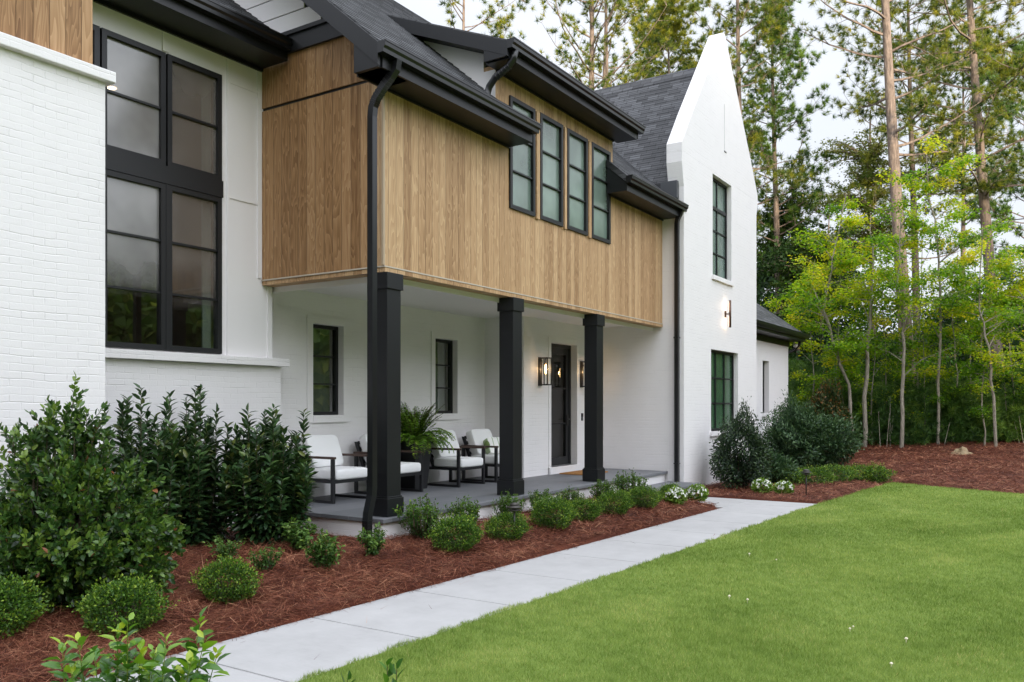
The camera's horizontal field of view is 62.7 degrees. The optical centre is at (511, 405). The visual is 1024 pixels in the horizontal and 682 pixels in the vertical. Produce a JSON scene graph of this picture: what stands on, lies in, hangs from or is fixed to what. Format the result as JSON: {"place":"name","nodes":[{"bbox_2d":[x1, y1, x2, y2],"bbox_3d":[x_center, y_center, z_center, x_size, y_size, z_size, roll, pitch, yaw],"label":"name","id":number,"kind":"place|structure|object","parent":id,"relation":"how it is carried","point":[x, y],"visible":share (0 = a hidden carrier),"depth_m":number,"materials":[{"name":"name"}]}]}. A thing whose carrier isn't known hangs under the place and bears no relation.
{"place":"outdoors","nodes":[
{"label":"outdoors","id":0,"kind":"place"},
{"bbox_2d":[77,497,813,681],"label":"path","id":1,"kind":"structure","parent":0,"point":[290,652],"depth_m":7.21,"materials":[{"name":"concrete"}]},
{"bbox_2d":[294,482,1023,681],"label":"lawn","id":2,"kind":"structure","parent":0,"point":[732,601],"depth_m":6.78,"materials":[{"name":"green plant"}]},
{"bbox_2d":[341,657,404,681],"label":"sprout shrub","id":3,"kind":"object","parent":2,"relation":"on","point":[391,671],"visible":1,"depth_m":2.50,"materials":[{"name":"green plant"}]},
{"bbox_2d":[394,0,1023,342],"label":"sky","id":4,"kind":"structure","parent":0,"point":[823,127],"materials":[{"name":"white"}]},
{"bbox_2d":[708,438,1023,503],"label":"mulch bank","id":5,"kind":"structure","parent":0,"point":[874,460],"depth_m":21.05,"materials":[{"name":"brown wood"}]},
{"bbox_2d":[708,396,774,489],"bbox_3d":[4.639,0.773,17.054,1.364,1.944,1.402,0,0,19],"label":"holly shrub","id":6,"kind":"object","parent":5,"relation":"on","point":[738,471],"visible":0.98,"depth_m":16.76,"materials":[{"name":"green plant"}]},
{"bbox_2d":[677,0,814,228],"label":"pine tree","id":7,"kind":"object","parent":5,"relation":"on","point":[740,15],"visible":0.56,"depth_m":35.65,"materials":[{"name":"green plant"}]},
{"bbox_2d":[750,477,773,493],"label":"flower clump","id":8,"kind":"object","parent":5,"relation":"on","point":[765,483],"visible":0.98,"depth_m":16.01,"materials":[{"name":"white plant"}]},
{"bbox_2d":[765,449,800,482],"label":"evergreen shrub","id":9,"kind":"object","parent":5,"relation":"on","point":[781,462],"visible":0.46,"depth_m":17.86,"materials":[{"name":"green plant"}]},
{"bbox_2d":[772,480,794,494],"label":"flower clump","id":10,"kind":"object","parent":5,"relation":"on","point":[778,486],"visible":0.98,"depth_m":15.73,"materials":[{"name":"white plant"}]},
{"bbox_2d":[730,0,840,317],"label":"pine tree","id":11,"kind":"object","parent":5,"relation":"on","point":[774,213],"visible":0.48,"depth_m":39.23,"materials":[{"name":"green plant"}]},
{"bbox_2d":[767,466,811,485],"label":"shrub","id":12,"kind":"object","parent":5,"relation":"on","point":[798,479],"visible":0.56,"depth_m":17.83,"materials":[{"name":"green plant"}]},
{"bbox_2d":[757,385,837,470],"bbox_3d":[7.116,0.589,21.505,2.363,2.278,2.303,0,0,33],"label":"evergreen shrub","id":13,"kind":"object","parent":5,"relation":"on","point":[780,432],"visible":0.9,"depth_m":21.10,"materials":[{"name":"green plant"}]},
{"bbox_2d":[761,261,851,402],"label":"maple sapling","id":14,"kind":"object","parent":5,"relation":"on","point":[792,298],"visible":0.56,"depth_m":27.02,"materials":[{"name":"green plant"}]},
{"bbox_2d":[756,170,864,325],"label":"broadleaf tree","id":15,"kind":"object","parent":5,"relation":"on","point":[766,219],"visible":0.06,"depth_m":41.48,"materials":[{"name":"green plant"}]},
{"bbox_2d":[759,208,865,350],"bbox_3d":[13.002,-3.567,36.031,4.740,9.803,4.525,0,0,33],"label":"broadleaf tree","id":16,"kind":"object","parent":5,"relation":"on","point":[796,268],"visible":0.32,"depth_m":35.63,"materials":[{"name":"green plant"}]},
{"bbox_2d":[792,464,837,484],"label":"shrub","id":17,"kind":"object","parent":5,"relation":"on","point":[819,474],"visible":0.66,"depth_m":17.98,"materials":[{"name":"green plant"}]},
{"bbox_2d":[790,408,870,467],"bbox_3d":[7.981,0.836,21.547,2.205,1.619,2.306,0,0,12],"label":"evergreen shrub","id":18,"kind":"object","parent":5,"relation":"on","point":[842,452],"visible":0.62,"depth_m":21.07,"materials":[{"name":"green plant"}]},
{"bbox_2d":[806,371,856,445],"bbox_3d":[9.769,0.316,25.794,1.647,2.770,1.930,0,0,33],"label":"magnolia shrub","id":19,"kind":"object","parent":5,"relation":"on","point":[836,405],"visible":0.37,"depth_m":25.53,"materials":[{"name":"green plant"}]},
{"bbox_2d":[770,196,894,443],"bbox_3d":[9.362,-2.532,26.213,4.144,8.080,3.743,0,0,-35],"label":"maple sapling","id":20,"kind":"object","parent":5,"relation":"on","point":[838,358],"visible":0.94,"depth_m":25.81,"materials":[{"name":"green plant"}]},
{"bbox_2d":[791,243,884,391],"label":"maple sapling","id":21,"kind":"object","parent":5,"relation":"on","point":[860,327],"visible":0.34,"depth_m":27.85,"materials":[{"name":"green plant"}]},
{"bbox_2d":[818,463,861,481],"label":"shrub","id":22,"kind":"object","parent":5,"relation":"on","point":[839,470],"visible":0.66,"depth_m":18.32,"materials":[{"name":"green plant"}]},
{"bbox_2d":[840,463,878,481],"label":"shrub","id":23,"kind":"object","parent":5,"relation":"on","point":[861,477],"visible":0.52,"depth_m":18.67,"materials":[{"name":"green plant"}]},
{"bbox_2d":[796,111,932,361],"bbox_3d":[15.846,-6.018,37.956,5.860,14.712,5.679,0,0,5],"label":"broadleaf tree","id":24,"kind":"object","parent":5,"relation":"on","point":[875,148],"visible":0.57,"depth_m":37.68,"materials":[{"name":"green plant"}]},
{"bbox_2d":[823,316,915,443],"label":"maple sapling","id":25,"kind":"object","parent":5,"relation":"on","point":[885,321],"visible":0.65,"depth_m":26.49,"materials":[{"name":"green plant"}]},
{"bbox_2d":[826,213,930,446],"bbox_3d":[11.102,-2.210,26.116,2.723,7.407,3.158,0,0,-29],"label":"maple sapling","id":26,"kind":"object","parent":5,"relation":"on","point":[865,345],"visible":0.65,"depth_m":25.96,"materials":[{"name":"green plant"}]},
{"bbox_2d":[861,461,897,482],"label":"shrub","id":27,"kind":"object","parent":5,"relation":"on","point":[882,471],"visible":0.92,"depth_m":18.55,"materials":[{"name":"green plant"}]},
{"bbox_2d":[778,0,997,399],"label":"pine tree","id":28,"kind":"object","parent":5,"relation":"on","point":[889,98],"visible":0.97,"depth_m":29.96,"materials":[{"name":"green plant"}]},
{"bbox_2d":[823,196,978,447],"bbox_3d":[11.964,-2.305,25.327,4.409,7.580,3.092,0,0,-30],"label":"maple sapling","id":29,"kind":"object","parent":5,"relation":"on","point":[891,299],"visible":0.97,"depth_m":25.33,"materials":[{"name":"green plant"}]},
{"bbox_2d":[847,245,956,439],"bbox_3d":[12.656,-2.019,27.513,3.410,6.792,2.688,0,0,33],"label":"maple sapling","id":30,"kind":"object","parent":5,"relation":"on","point":[887,260],"visible":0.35,"depth_m":27.62,"materials":[{"name":"green plant"}]},
{"bbox_2d":[788,341,1023,449],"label":"undergrowth","id":31,"kind":"object","parent":5,"relation":"on","point":[956,422],"visible":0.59,"depth_m":26.55,"materials":[{"name":"green plant"}]},
{"bbox_2d":[856,221,969,392],"bbox_3d":[13.184,-2.458,27.968,3.175,7.601,4.174,0,0,-36],"label":"maple sapling","id":32,"kind":"object","parent":5,"relation":"on","point":[917,277],"visible":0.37,"depth_m":27.88,"materials":[{"name":"green plant"}]},
{"bbox_2d":[816,0,1023,351],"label":"pine tree","id":33,"kind":"object","parent":5,"relation":"on","point":[888,227],"visible":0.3,"depth_m":36.33,"materials":[{"name":"green plant"}]},
{"bbox_2d":[891,329,955,424],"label":"maple sapling","id":34,"kind":"object","parent":5,"relation":"on","point":[935,397],"visible":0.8,"depth_m":26.34,"materials":[{"name":"green plant"}]},
{"bbox_2d":[851,0,1023,395],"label":"pine tree","id":35,"kind":"object","parent":5,"relation":"on","point":[980,144],"visible":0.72,"depth_m":31.91,"materials":[{"name":"green plant"}]},
{"bbox_2d":[857,132,1017,444],"bbox_3d":[13.045,-3.340,25.996,4.505,9.509,3.879,0,0,33],"label":"maple sapling","id":36,"kind":"object","parent":5,"relation":"on","point":[925,188],"visible":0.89,"depth_m":25.64,"materials":[{"name":"green plant"}]},
{"bbox_2d":[912,248,1010,396],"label":"maple sapling","id":37,"kind":"object","parent":5,"relation":"on","point":[967,258],"visible":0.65,"depth_m":26.92,"materials":[{"name":"green plant"}]},
{"bbox_2d":[922,237,1023,397],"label":"maple sapling","id":38,"kind":"object","parent":5,"relation":"on","point":[990,276],"visible":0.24,"depth_m":27.89,"materials":[{"name":"green plant"}]},
{"bbox_2d":[927,0,1023,203],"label":"pine tree","id":39,"kind":"object","parent":5,"relation":"on","point":[992,63],"visible":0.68,"depth_m":31.24,"materials":[{"name":"green plant"}]},
{"bbox_2d":[937,225,1023,446],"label":"maple sapling","id":40,"kind":"object","parent":5,"relation":"on","point":[976,364],"visible":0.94,"depth_m":25.06,"materials":[{"name":"green plant"}]},
{"bbox_2d":[949,32,1023,280],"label":"pine tree","id":41,"kind":"object","parent":5,"relation":"on","point":[995,209],"visible":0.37,"depth_m":37.98,"materials":[{"name":"green plant"}]},
{"bbox_2d":[949,299,1023,445],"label":"maple sapling","id":42,"kind":"object","parent":5,"relation":"on","point":[981,410],"visible":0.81,"depth_m":25.40,"materials":[{"name":"green plant"}]},
{"bbox_2d":[959,264,1023,411],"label":"maple sapling","id":43,"kind":"object","parent":5,"relation":"on","point":[999,321],"visible":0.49,"depth_m":26.85,"materials":[{"name":"green plant"}]},
{"bbox_2d":[972,241,1023,388],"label":"maple sapling","id":44,"kind":"object","parent":5,"relation":"on","point":[1006,291],"visible":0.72,"depth_m":26.28,"materials":[{"name":"green plant"}]},
{"bbox_2d":[982,244,1023,366],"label":"maple sapling","id":45,"kind":"object","parent":5,"relation":"on","point":[1022,347],"visible":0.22,"depth_m":28.46,"materials":[{"name":"green plant"}]},
{"label":"ground","id":46,"kind":"structure","parent":0,"visible":0},
{"bbox_2d":[0,0,809,543],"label":"house","id":47,"kind":"structure","parent":46,"relation":"on","point":[346,222],"depth_m":10.85,"materials":[{"name":"brick"}]},
{"bbox_2d":[93,24,99,66],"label":"window","id":48,"kind":"structure","parent":47,"relation":"in","point":[96,29],"depth_m":9.00,"materials":[{"name":"black metal"}]},
{"bbox_2d":[100,28,165,165],"bbox_3d":[-4.246,-3.422,9.398,0.090,1.305,0.776,0,0,33],"label":"window","id":49,"kind":"structure","parent":47,"relation":"in","point":[135,105],"depth_m":9.42,"materials":[{"name":"black"}]},
{"bbox_2d":[105,169,165,349],"bbox_3d":[-4.246,-1.599,9.398,0.090,1.922,0.776,0,0,33],"label":"window","id":50,"kind":"structure","parent":47,"relation":"in","point":[135,207],"depth_m":9.44,"materials":[{"name":"black glass"}]},
{"bbox_2d":[163,185,221,353],"bbox_3d":[-3.841,-1.599,10.077,0.145,1.922,0.756,0,0,33],"label":"window","id":51,"kind":"structure","parent":47,"relation":"in","point":[194,218],"depth_m":10.11,"materials":[{"name":"black"}]},
{"bbox_2d":[166,54,221,180],"bbox_3d":[-3.818,-3.422,10.062,0.090,1.305,0.756,0,0,33],"label":"window","id":52,"kind":"structure","parent":47,"relation":"in","point":[193,92],"depth_m":10.06,"materials":[{"name":"black"}]},
{"bbox_2d":[313,324,337,414],"bbox_3d":[-2.815,-0.515,12.278,0.155,1.310,0.610,0,0,33],"label":"window","id":53,"kind":"structure","parent":47,"relation":"in","point":[322,356],"depth_m":12.43,"materials":[{"name":"black glass"}]},
{"bbox_2d":[297,435,366,503],"bbox_3d":[-2.479,0.856,11.591,0.785,0.888,0.750,0,0,33],"label":"lounge chair","id":54,"kind":"object","parent":47,"relation":"on","point":[328,454],"visible":0.74,"depth_m":11.48,"materials":[{"name":"white fabric"}]},
{"bbox_2d":[353,434,423,493],"bbox_3d":[-1.845,0.856,12.538,0.785,0.888,0.750,0,0,33],"label":"lounge chair","id":55,"kind":"object","parent":47,"relation":"on","point":[411,468],"visible":0.29,"depth_m":12.43,"materials":[{"name":"white fabric"}]},
{"bbox_2d":[401,441,432,488],"bbox_3d":[-1.541,0.930,13.152,0.444,0.740,0.444,0,0,33],"label":"planter","id":56,"kind":"object","parent":47,"relation":"on","point":[410,482],"visible":0.54,"depth_m":13.01,"materials":[{"name":"black"}]},
{"bbox_2d":[401,401,454,458],"bbox_3d":[-1.544,0.379,13.083,1.361,0.896,1.234,0,0,-6],"label":"fern","id":57,"kind":"object","parent":56,"relation":"in","point":[414,429],"visible":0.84,"depth_m":13.02,"materials":[{"name":"green plant"}]},
{"bbox_2d":[436,339,452,413],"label":"window","id":58,"kind":"structure","parent":47,"relation":"in","point":[441,365],"depth_m":14.83,"materials":[{"name":"black glass"}]},
{"bbox_2d":[425,430,485,486],"bbox_3d":[-0.957,0.856,13.822,0.785,0.888,0.750,0,0,33],"label":"lounge chair","id":59,"kind":"object","parent":47,"relation":"on","point":[451,461],"visible":0.72,"depth_m":13.66,"materials":[{"name":"white fabric"}]},
{"bbox_2d":[461,429,498,482],"bbox_3d":[-0.377,0.856,14.650,0.785,0.888,0.750,0,0,33],"label":"lounge chair","id":60,"kind":"object","parent":47,"relation":"on","point":[475,437],"visible":0.54,"depth_m":14.50,"materials":[{"name":"white fabric"}]},
{"bbox_2d":[483,437,498,454],"bbox_3d":[-0.297,0.710,14.696,0.500,0.314,0.228,0,0,-37],"label":"throw pillow","id":61,"kind":"object","parent":60,"relation":"on","point":[491,441],"visible":0.47,"depth_m":14.59,"materials":[{"name":"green fabric"}]},
{"bbox_2d":[509,95,535,216],"bbox_3d":[0.125,-3.635,12.322,0.100,1.610,0.690,0,0,33],"label":"window","id":62,"kind":"structure","parent":47,"relation":"in","point":[522,158],"depth_m":12.37,"materials":[{"name":"black"}]},
{"bbox_2d":[538,357,551,385],"bbox_3d":[0.604,-0.630,15.505,0.213,0.529,0.162,0,0,33],"label":"wall lantern","id":63,"kind":"object","parent":47,"relation":"attached to","point":[545,367],"depth_m":15.50,"materials":[{"name":"brown metal"}]},
{"bbox_2d":[539,112,562,226],"bbox_3d":[0.583,-3.635,13.032,0.100,1.610,0.700,0,0,33],"label":"window","id":64,"kind":"structure","parent":47,"relation":"in","point":[551,131],"depth_m":13.06,"materials":[{"name":"black"}]},
{"bbox_2d":[551,343,570,465],"bbox_3d":[0.875,-0.015,16.430,0.170,2.370,1.030,0,0,33],"label":"door","id":65,"kind":"structure","parent":47,"relation":"in","point":[557,349],"depth_m":16.73,"materials":[{"name":"black wood"}]},
{"bbox_2d":[567,128,587,235],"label":"window","id":66,"kind":"structure","parent":47,"relation":"in","point":[577,145],"depth_m":13.78,"materials":[{"name":"black"}]},
{"bbox_2d":[592,142,610,243],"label":"window","id":67,"kind":"structure","parent":47,"relation":"in","point":[601,202],"depth_m":14.50,"materials":[{"name":"black"}]},
{"bbox_2d":[710,350,733,435],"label":"window","id":68,"kind":"structure","parent":47,"relation":"in","point":[722,363],"depth_m":18.79,"materials":[{"name":"black"}]},
{"bbox_2d":[712,178,733,286],"bbox_3d":[4.558,-3.820,18.453,0.230,2.260,1.360,0,0,33],"label":"window","id":69,"kind":"structure","parent":47,"relation":"in","point":[719,189],"depth_m":18.68,"materials":[{"name":"black"}]},
{"bbox_2d":[437,0,536,43],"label":"pine tree","id":70,"kind":"object","parent":46,"relation":"on","point":[500,24],"visible":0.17,"depth_m":35.40,"materials":[{"name":"green plant"}]},
{"bbox_2d":[0,440,1023,681],"bbox_3d":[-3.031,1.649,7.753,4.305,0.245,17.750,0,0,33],"label":"mulch bed","id":71,"kind":"object","parent":46,"relation":"on","point":[471,572],"visible":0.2,"depth_m":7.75,"materials":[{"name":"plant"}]},
{"bbox_2d":[0,571,53,640],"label":"boxwood mound","id":72,"kind":"object","parent":71,"relation":"on","point":[17,601],"visible":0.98,"depth_m":5.71,"materials":[{"name":"green plant"}]},
{"bbox_2d":[0,372,191,616],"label":"glossy shrub","id":73,"kind":"object","parent":71,"relation":"on","point":[70,530],"visible":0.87,"depth_m":6.40,"materials":[{"name":"green plant"}]},
{"bbox_2d":[66,570,179,635],"bbox_3d":[-2.750,1.412,5.982,0.595,0.485,0.671,0,0,33],"label":"boxwood mound","id":74,"kind":"object","parent":71,"relation":"on","point":[100,595],"visible":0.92,"depth_m":5.88,"materials":[{"name":"green plant"}]},
{"bbox_2d":[41,606,230,681],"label":"sprig shrub","id":75,"kind":"object","parent":71,"relation":"on","point":[148,672],"visible":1,"depth_m":2.52,"materials":[{"name":"green plant"}]},
{"bbox_2d":[107,383,192,524],"bbox_3d":[-3.816,0.686,8.606,1.063,1.830,0.884,0,0,-42],"label":"laurel shrub","id":76,"kind":"object","parent":71,"relation":"on","point":[163,462],"visible":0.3,"depth_m":8.58,"materials":[{"name":"green plant"}]},
{"bbox_2d":[157,384,245,548],"bbox_3d":[-3.499,0.668,9.282,0.988,1.837,1.041,0,0,33],"label":"laurel shrub","id":77,"kind":"object","parent":71,"relation":"on","point":[202,519],"visible":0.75,"depth_m":9.18,"materials":[{"name":"green plant"}]},
{"bbox_2d":[202,535,245,559],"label":"young shrub","id":78,"kind":"object","parent":71,"relation":"on","point":[229,549],"visible":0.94,"depth_m":8.29,"materials":[{"name":"green plant"}]},
{"bbox_2d":[187,554,263,604],"bbox_3d":[-2.333,1.424,6.869,0.585,0.442,0.613,0,0,-42],"label":"boxwood mound","id":79,"kind":"object","parent":71,"relation":"on","point":[219,570],"visible":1,"depth_m":6.78,"materials":[{"name":"green plant"}]},
{"bbox_2d":[246,545,283,572],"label":"young shrub","id":80,"kind":"object","parent":71,"relation":"on","point":[267,562],"visible":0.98,"depth_m":7.71,"materials":[{"name":"green plant"}]},
{"bbox_2d":[211,403,319,545],"bbox_3d":[-2.712,0.793,9.428,1.190,1.656,1.223,0,0,33],"label":"laurel shrub","id":81,"kind":"object","parent":71,"relation":"on","point":[273,489],"visible":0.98,"depth_m":9.20,"materials":[{"name":"green plant"}]},
{"bbox_2d":[280,517,319,551],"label":"young shrub","id":82,"kind":"object","parent":71,"relation":"on","point":[296,535],"visible":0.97,"depth_m":8.79,"materials":[{"name":"green plant"}]},
{"bbox_2d":[302,528,345,570],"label":"young shrub","id":83,"kind":"object","parent":71,"relation":"on","point":[324,556],"visible":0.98,"depth_m":7.96,"materials":[{"name":"green plant"}]},
{"bbox_2d":[355,521,386,555],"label":"young shrub","id":84,"kind":"object","parent":71,"relation":"on","point":[373,545],"visible":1,"depth_m":8.54,"materials":[{"name":"green plant"}]},
{"bbox_2d":[392,491,450,539],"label":"upright boxwood","id":85,"kind":"object","parent":71,"relation":"on","point":[417,523],"visible":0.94,"depth_m":9.64,"materials":[{"name":"green plant"}]},
{"bbox_2d":[424,511,487,552],"bbox_3d":[-0.601,1.397,9.239,0.591,0.492,0.718,0,0,32],"label":"boxwood mound","id":86,"kind":"object","parent":71,"relation":"on","point":[441,534],"visible":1,"depth_m":9.12,"materials":[{"name":"green plant"}]},
{"bbox_2d":[444,495,481,525],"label":"upright boxwood","id":87,"kind":"object","parent":71,"relation":"on","point":[470,508],"visible":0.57,"depth_m":10.40,"materials":[{"name":"green plant"}]},
{"bbox_2d":[483,511,531,540],"bbox_3d":[-0.055,1.442,10.015,0.639,0.397,0.753,0,0,2],"label":"boxwood mound","id":88,"kind":"object","parent":71,"relation":"on","point":[498,525],"visible":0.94,"depth_m":9.92,"materials":[{"name":"green plant"}]},
{"bbox_2d":[491,491,526,515],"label":"upright boxwood","id":89,"kind":"object","parent":71,"relation":"on","point":[502,506],"visible":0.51,"depth_m":11.27,"materials":[{"name":"green plant"}]},
{"bbox_2d":[528,488,554,509],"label":"upright boxwood","id":90,"kind":"object","parent":71,"relation":"on","point":[536,495],"visible":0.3,"depth_m":12.01,"materials":[{"name":"green plant"}]},
{"bbox_2d":[528,494,582,529],"bbox_3d":[0.533,1.391,10.895,0.733,0.490,0.630,0,0,27],"label":"boxwood mound","id":91,"kind":"object","parent":71,"relation":"on","point":[563,513],"visible":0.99,"depth_m":10.79,"materials":[{"name":"green plant"}]},
{"bbox_2d":[555,486,584,503],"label":"upright boxwood","id":92,"kind":"object","parent":71,"relation":"on","point":[566,494],"visible":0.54,"depth_m":12.68,"materials":[{"name":"green plant"}]},
{"bbox_2d":[569,496,604,520],"bbox_3d":[0.997,1.440,11.639,0.576,0.392,0.601,0,0,31],"label":"boxwood mound","id":93,"kind":"object","parent":71,"relation":"on","point":[589,511],"visible":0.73,"depth_m":11.53,"materials":[{"name":"green plant"}]},
{"bbox_2d":[588,479,615,499],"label":"upright boxwood","id":94,"kind":"object","parent":71,"relation":"on","point":[606,487],"visible":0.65,"depth_m":13.59,"materials":[{"name":"green plant"}]},
{"bbox_2d":[595,488,636,515],"bbox_3d":[1.507,1.425,12.338,0.668,0.442,0.656,0,0,1],"label":"boxwood mound","id":95,"kind":"object","parent":71,"relation":"on","point":[610,496],"visible":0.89,"depth_m":12.24,"materials":[{"name":"green plant"}]},
{"bbox_2d":[612,470,647,494],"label":"upright boxwood","id":96,"kind":"object","parent":71,"relation":"on","point":[628,483],"visible":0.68,"depth_m":14.16,"materials":[{"name":"green plant"}]},
{"bbox_2d":[627,484,667,508],"bbox_3d":[2.042,1.413,13.002,0.648,0.393,0.606,0,0,32],"label":"boxwood mound","id":97,"kind":"object","parent":71,"relation":"on","point":[643,495],"visible":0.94,"depth_m":12.90,"materials":[{"name":"green plant"}]},
{"bbox_2d":[663,485,687,504],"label":"flower clump","id":98,"kind":"object","parent":71,"relation":"on","point":[678,490],"visible":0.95,"depth_m":13.61,"materials":[{"name":"white plant"}]},
{"bbox_2d":[685,484,708,501],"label":"flower clump","id":99,"kind":"object","parent":71,"relation":"on","point":[701,490],"visible":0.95,"depth_m":14.23,"materials":[{"name":"white plant"}]},
{"bbox_2d":[534,0,672,88],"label":"pine tree","id":100,"kind":"object","parent":46,"relation":"on","point":[624,56],"visible":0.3,"depth_m":39.28,"materials":[{"name":"green plant"}]},
{"bbox_2d":[538,0,672,90],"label":"pine tree","id":101,"kind":"object","parent":46,"relation":"on","point":[590,48],"visible":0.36,"depth_m":36.48,"materials":[{"name":"green plant"}]},
{"bbox_2d":[554,0,677,88],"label":"pine tree","id":102,"kind":"object","parent":46,"relation":"on","point":[605,40],"visible":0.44,"depth_m":36.42,"materials":[{"name":"green plant"}]},
{"bbox_2d":[585,0,695,86],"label":"pine tree","id":103,"kind":"object","parent":46,"relation":"on","point":[645,30],"visible":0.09,"depth_m":46.51,"materials":[{"name":"green plant"}]},
{"bbox_2d":[624,0,750,129],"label":"pine tree","id":104,"kind":"object","parent":46,"relation":"on","point":[676,27],"visible":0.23,"depth_m":42.19,"materials":[{"name":"green plant"}]},
{"bbox_2d":[756,236,1023,392],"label":"forest","id":105,"kind":"object","parent":46,"relation":"on","point":[763,278],"visible":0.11,"depth_m":35.86,"materials":[{"name":"green plant"}]},
{"bbox_2d":[897,9,1023,323],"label":"pine tree","id":106,"kind":"object","parent":46,"relation":"on","point":[981,61],"visible":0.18,"depth_m":45.70,"materials":[{"name":"green plant"}]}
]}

